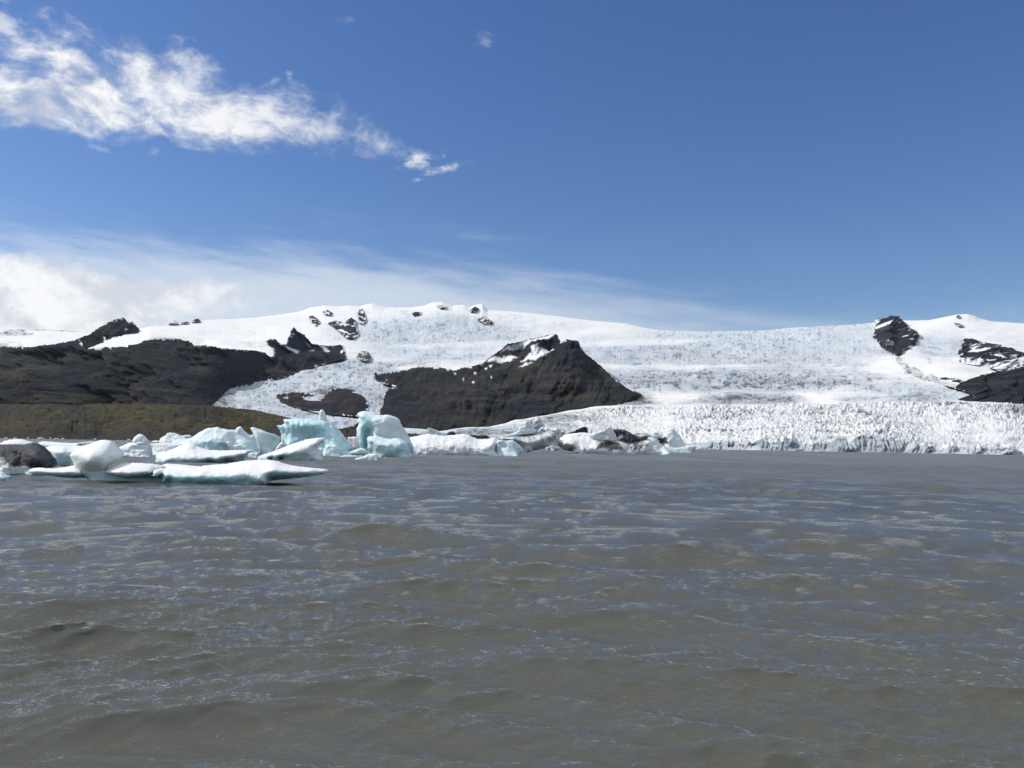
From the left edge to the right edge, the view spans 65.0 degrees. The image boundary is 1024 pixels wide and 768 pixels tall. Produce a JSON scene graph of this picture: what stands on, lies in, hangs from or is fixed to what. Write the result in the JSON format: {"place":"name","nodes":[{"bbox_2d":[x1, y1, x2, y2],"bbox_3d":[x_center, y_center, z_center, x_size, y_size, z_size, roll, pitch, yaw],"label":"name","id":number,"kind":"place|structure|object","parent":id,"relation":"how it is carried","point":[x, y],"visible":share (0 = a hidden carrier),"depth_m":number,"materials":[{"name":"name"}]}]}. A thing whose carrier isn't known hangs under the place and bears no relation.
{"place":"outdoors","nodes":[
{"label":"outdoors","id":0,"kind":"place"},
{"bbox_2d":[73,318,140,348],"bbox_3d":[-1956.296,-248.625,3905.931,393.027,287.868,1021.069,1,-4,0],"label":"mountain peak","id":1,"kind":"structure","parent":0,"point":[120,327],"depth_m":3659.95,"materials":[{"name":"grey stone"}]},
{"bbox_2d":[0,328,345,404],"bbox_3d":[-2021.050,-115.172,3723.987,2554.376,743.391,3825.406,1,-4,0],"label":"mountain","id":2,"kind":"structure","parent":0,"point":[169,371],"depth_m":2757.82,"materials":[{"name":"grey stone"}]},
{"bbox_2d":[0,403,445,441],"bbox_3d":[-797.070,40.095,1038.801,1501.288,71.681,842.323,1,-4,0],"label":"moraine hill","id":3,"kind":"structure","parent":0,"point":[123,421],"depth_m":1002.88,"materials":[{"name":"brown soil"}]},
{"bbox_2d":[276,388,367,416],"bbox_3d":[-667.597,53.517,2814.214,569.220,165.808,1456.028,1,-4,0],"label":"rock knoll","id":4,"kind":"structure","parent":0,"point":[340,401],"depth_m":2498.01,"materials":[{"name":"grey stone"}]},
{"bbox_2d":[428,428,442,434],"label":"iceberg","id":5,"kind":"object","parent":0,"point":[431,431],"visible":0.58,"depth_m":435.26,"materials":[{"name":"white ice"}]},
{"bbox_2d":[470,435,489,438],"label":"ice chunk","id":6,"kind":"object","parent":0,"point":[480,436],"visible":0.74,"depth_m":542.29,"materials":[{"name":"grey ice"}]},
{"bbox_2d":[354,334,641,430],"bbox_3d":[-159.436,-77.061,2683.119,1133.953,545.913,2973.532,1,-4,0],"label":"mountain","id":7,"kind":"structure","parent":0,"point":[538,376],"depth_m":2388.07,"materials":[{"name":"grey stone"}]},
{"bbox_2d":[0,438,1023,767],"bbox_3d":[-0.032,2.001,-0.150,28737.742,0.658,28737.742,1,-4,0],"label":"lake water","id":8,"kind":"structure","parent":0,"point":[694,608],"depth_m":9.36,"materials":[{"name":"grey liquid"}]},
{"bbox_2d":[0,471,11,480],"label":"iceberg","id":9,"kind":"object","parent":8,"relation":"on","point":[4,477],"visible":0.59,"depth_m":35.69,"materials":[{"name":"white ice"}]},
{"bbox_2d":[0,439,32,444],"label":"iceberg","id":10,"kind":"object","parent":8,"relation":"on","point":[18,441],"visible":0.07,"depth_m":56.29,"materials":[{"name":"white ice"}]},
{"bbox_2d":[0,443,56,474],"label":"iceberg","id":11,"kind":"object","parent":8,"relation":"on","point":[19,458],"visible":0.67,"depth_m":42.16,"materials":[{"name":"grey ice"}]},
{"bbox_2d":[46,445,81,464],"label":"iceberg","id":12,"kind":"object","parent":8,"relation":"on","point":[60,454],"visible":0.43,"depth_m":55.46,"materials":[{"name":"white ice"}]},
{"bbox_2d":[38,441,95,445],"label":"iceberg","id":13,"kind":"object","parent":8,"relation":"on","point":[43,443],"visible":0.62,"depth_m":177.09,"materials":[{"name":"white ice"}]},
{"bbox_2d":[119,434,152,456],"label":"iceberg","id":14,"kind":"object","parent":8,"relation":"on","point":[139,445],"visible":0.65,"depth_m":82.31,"materials":[{"name":"white ice"}]},
{"bbox_2d":[151,443,181,454],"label":"iceberg","id":15,"kind":"object","parent":8,"relation":"on","point":[157,448],"visible":0.3,"depth_m":93.85,"materials":[{"name":"white ice"}]},
{"bbox_2d":[159,432,191,442],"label":"iceberg","id":16,"kind":"object","parent":8,"relation":"on","point":[168,438],"visible":0.47,"depth_m":352.73,"materials":[{"name":"white ice"}]},
{"bbox_2d":[28,440,328,485],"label":"iceberg","id":17,"kind":"object","parent":8,"relation":"on","point":[96,460],"visible":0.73,"depth_m":36.26,"materials":[{"name":"white ice"}]},
{"bbox_2d":[155,442,252,462],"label":"iceberg","id":18,"kind":"object","parent":8,"relation":"on","point":[190,452],"visible":0.63,"depth_m":68.73,"materials":[{"name":"white ice"}]},
{"bbox_2d":[172,426,258,454],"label":"iceberg","id":19,"kind":"object","parent":8,"relation":"on","point":[218,438],"visible":0.6,"depth_m":111.57,"materials":[{"name":"white ice"}]},
{"bbox_2d":[248,452,256,457],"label":"ice chunk","id":20,"kind":"object","parent":8,"relation":"on","point":[252,454],"visible":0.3,"depth_m":87.81,"materials":[{"name":"white ice"}]},
{"bbox_2d":[251,427,280,453],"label":"iceberg","id":21,"kind":"object","parent":8,"relation":"on","point":[267,442],"visible":0.79,"depth_m":115.60,"materials":[{"name":"ice"}]},
{"bbox_2d":[257,437,325,460],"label":"iceberg","id":22,"kind":"object","parent":8,"relation":"on","point":[307,450],"visible":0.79,"depth_m":80.81,"materials":[{"name":"white ice"}]},
{"bbox_2d":[275,418,352,455],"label":"iceberg","id":23,"kind":"object","parent":8,"relation":"on","point":[296,430],"visible":0.65,"depth_m":111.32,"materials":[{"name":"blue ice"}]},
{"bbox_2d":[319,409,351,447],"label":"iceberg","id":24,"kind":"object","parent":8,"relation":"on","point":[322,416],"visible":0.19,"depth_m":120.88,"materials":[{"name":"white ice"}]},
{"bbox_2d":[355,454,376,459],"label":"ice chunk","id":25,"kind":"object","parent":8,"relation":"on","point":[370,457],"visible":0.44,"depth_m":89.98,"materials":[{"name":"white ice"}]},
{"bbox_2d":[348,411,413,456],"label":"iceberg","id":26,"kind":"object","parent":8,"relation":"on","point":[383,435],"visible":0.83,"depth_m":109.18,"materials":[{"name":"white ice"}]},
{"bbox_2d":[348,434,523,455],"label":"iceberg","id":27,"kind":"object","parent":8,"relation":"on","point":[435,444],"visible":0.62,"depth_m":137.45,"materials":[{"name":"white ice"}]},
{"bbox_2d":[497,420,556,452],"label":"iceberg","id":28,"kind":"object","parent":8,"relation":"on","point":[530,443],"visible":0.98,"depth_m":196.64,"materials":[{"name":"white ice"}]},
{"bbox_2d":[538,427,564,450],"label":"ice chunk","id":29,"kind":"object","parent":8,"relation":"on","point":[553,444],"visible":0.52,"depth_m":291.65,"materials":[{"name":"white ice"}]},
{"bbox_2d":[558,426,670,454],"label":"iceberg","id":30,"kind":"object","parent":8,"relation":"on","point":[608,440],"visible":0.94,"depth_m":201.09,"materials":[{"name":"white ice"}]},
{"bbox_2d":[632,428,695,452],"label":"iceberg","id":31,"kind":"object","parent":8,"relation":"on","point":[671,439],"visible":0.75,"depth_m":286.67,"materials":[{"name":"white ice"}]},
{"bbox_2d":[0,302,1023,454],"bbox_3d":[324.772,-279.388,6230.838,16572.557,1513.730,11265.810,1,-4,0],"label":"glacier","id":32,"kind":"object","parent":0,"point":[848,388],"visible":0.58,"depth_m":3538.90,"materials":[{"name":"white ice"}]},
{"bbox_2d":[168,320,178,324],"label":"rock outcrop","id":33,"kind":"object","parent":32,"relation":"on","point":[174,322],"visible":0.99,"depth_m":6407.61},
{"bbox_2d":[309,315,319,326],"bbox_3d":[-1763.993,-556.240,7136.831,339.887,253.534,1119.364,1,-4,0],"label":"rock outcrop","id":34,"kind":"object","parent":32,"relation":"on","point":[315,321],"visible":0.99,"depth_m":6892.44,"materials":[{"name":"grey stone"}]},
{"bbox_2d":[323,310,331,314],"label":"rock outcrop","id":35,"kind":"object","parent":32,"relation":"on","point":[327,312],"visible":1,"depth_m":7565.94,"materials":[{"name":"grey stone"}]},
{"bbox_2d":[328,317,358,338],"bbox_3d":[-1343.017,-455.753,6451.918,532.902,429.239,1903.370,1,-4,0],"label":"rock outcrop","id":36,"kind":"object","parent":32,"relation":"on","point":[347,329],"visible":1,"depth_m":6311.11,"materials":[{"name":"grey stone"}]},
{"bbox_2d":[358,308,365,323],"bbox_3d":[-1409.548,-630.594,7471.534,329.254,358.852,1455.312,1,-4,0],"label":"rock outcrop","id":37,"kind":"object","parent":32,"relation":"on","point":[361,316],"visible":1,"depth_m":7339.74,"materials":[{"name":"grey stone"}]},
{"bbox_2d":[356,351,370,360],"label":"rock outcrop","id":38,"kind":"object","parent":32,"relation":"on","point":[364,355],"visible":0.99,"depth_m":4435.44,"materials":[{"name":"grey stone"}]},
{"bbox_2d":[469,307,478,311],"bbox_3d":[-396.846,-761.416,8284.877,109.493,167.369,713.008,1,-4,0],"label":"rock outcrop","id":39,"kind":"object","parent":32,"relation":"on","point":[474,309],"visible":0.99,"depth_m":8067.91,"materials":[{"name":"grey stone"}]},
{"bbox_2d":[478,317,492,324],"bbox_3d":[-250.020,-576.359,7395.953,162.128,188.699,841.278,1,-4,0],"label":"rock outcrop","id":40,"kind":"object","parent":32,"relation":"on","point":[486,320],"visible":1,"depth_m":7129.09,"materials":[{"name":"grey stone"}]},
{"bbox_2d":[497,430,512,437],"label":"ice chunk","id":41,"kind":"object","parent":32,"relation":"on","point":[508,431],"visible":0.45,"depth_m":571.40,"materials":[{"name":"white ice"}]},
{"bbox_2d":[873,316,918,356],"bbox_3d":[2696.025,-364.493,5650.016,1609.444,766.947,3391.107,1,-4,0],"label":"nunatak","id":42,"kind":"structure","parent":32,"relation":"in","point":[899,333],"depth_m":5240.42,"materials":[{"name":"grey stone"}]},
{"bbox_2d":[958,338,1023,370],"bbox_3d":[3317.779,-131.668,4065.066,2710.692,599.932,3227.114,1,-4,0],"label":"rock outcrop","id":43,"kind":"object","parent":32,"relation":"on","point":[997,357],"depth_m":3998.44,"materials":[{"name":"grey stone"}]},
{"bbox_2d":[0,0,1023,331],"label":"sky","id":44,"kind":"structure","parent":0,"point":[670,165],"materials":[{"name":"blue"}]},
{"bbox_2d":[517,416,544,435],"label":"iceberg","id":45,"kind":"object","parent":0,"point":[537,423],"visible":0.36,"depth_m":429.32,"materials":[{"name":"white ice"}]},
{"bbox_2d":[567,427,587,433],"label":"ice chunk","id":46,"kind":"object","parent":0,"point":[583,430],"visible":0.43,"depth_m":392.62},
{"bbox_2d":[933,365,1023,414],"bbox_3d":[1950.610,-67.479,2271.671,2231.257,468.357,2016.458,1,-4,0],"label":"mountain","id":47,"kind":"structure","parent":0,"point":[1004,386],"depth_m":2197.52,"materials":[{"name":"grey stone"}]}
]}

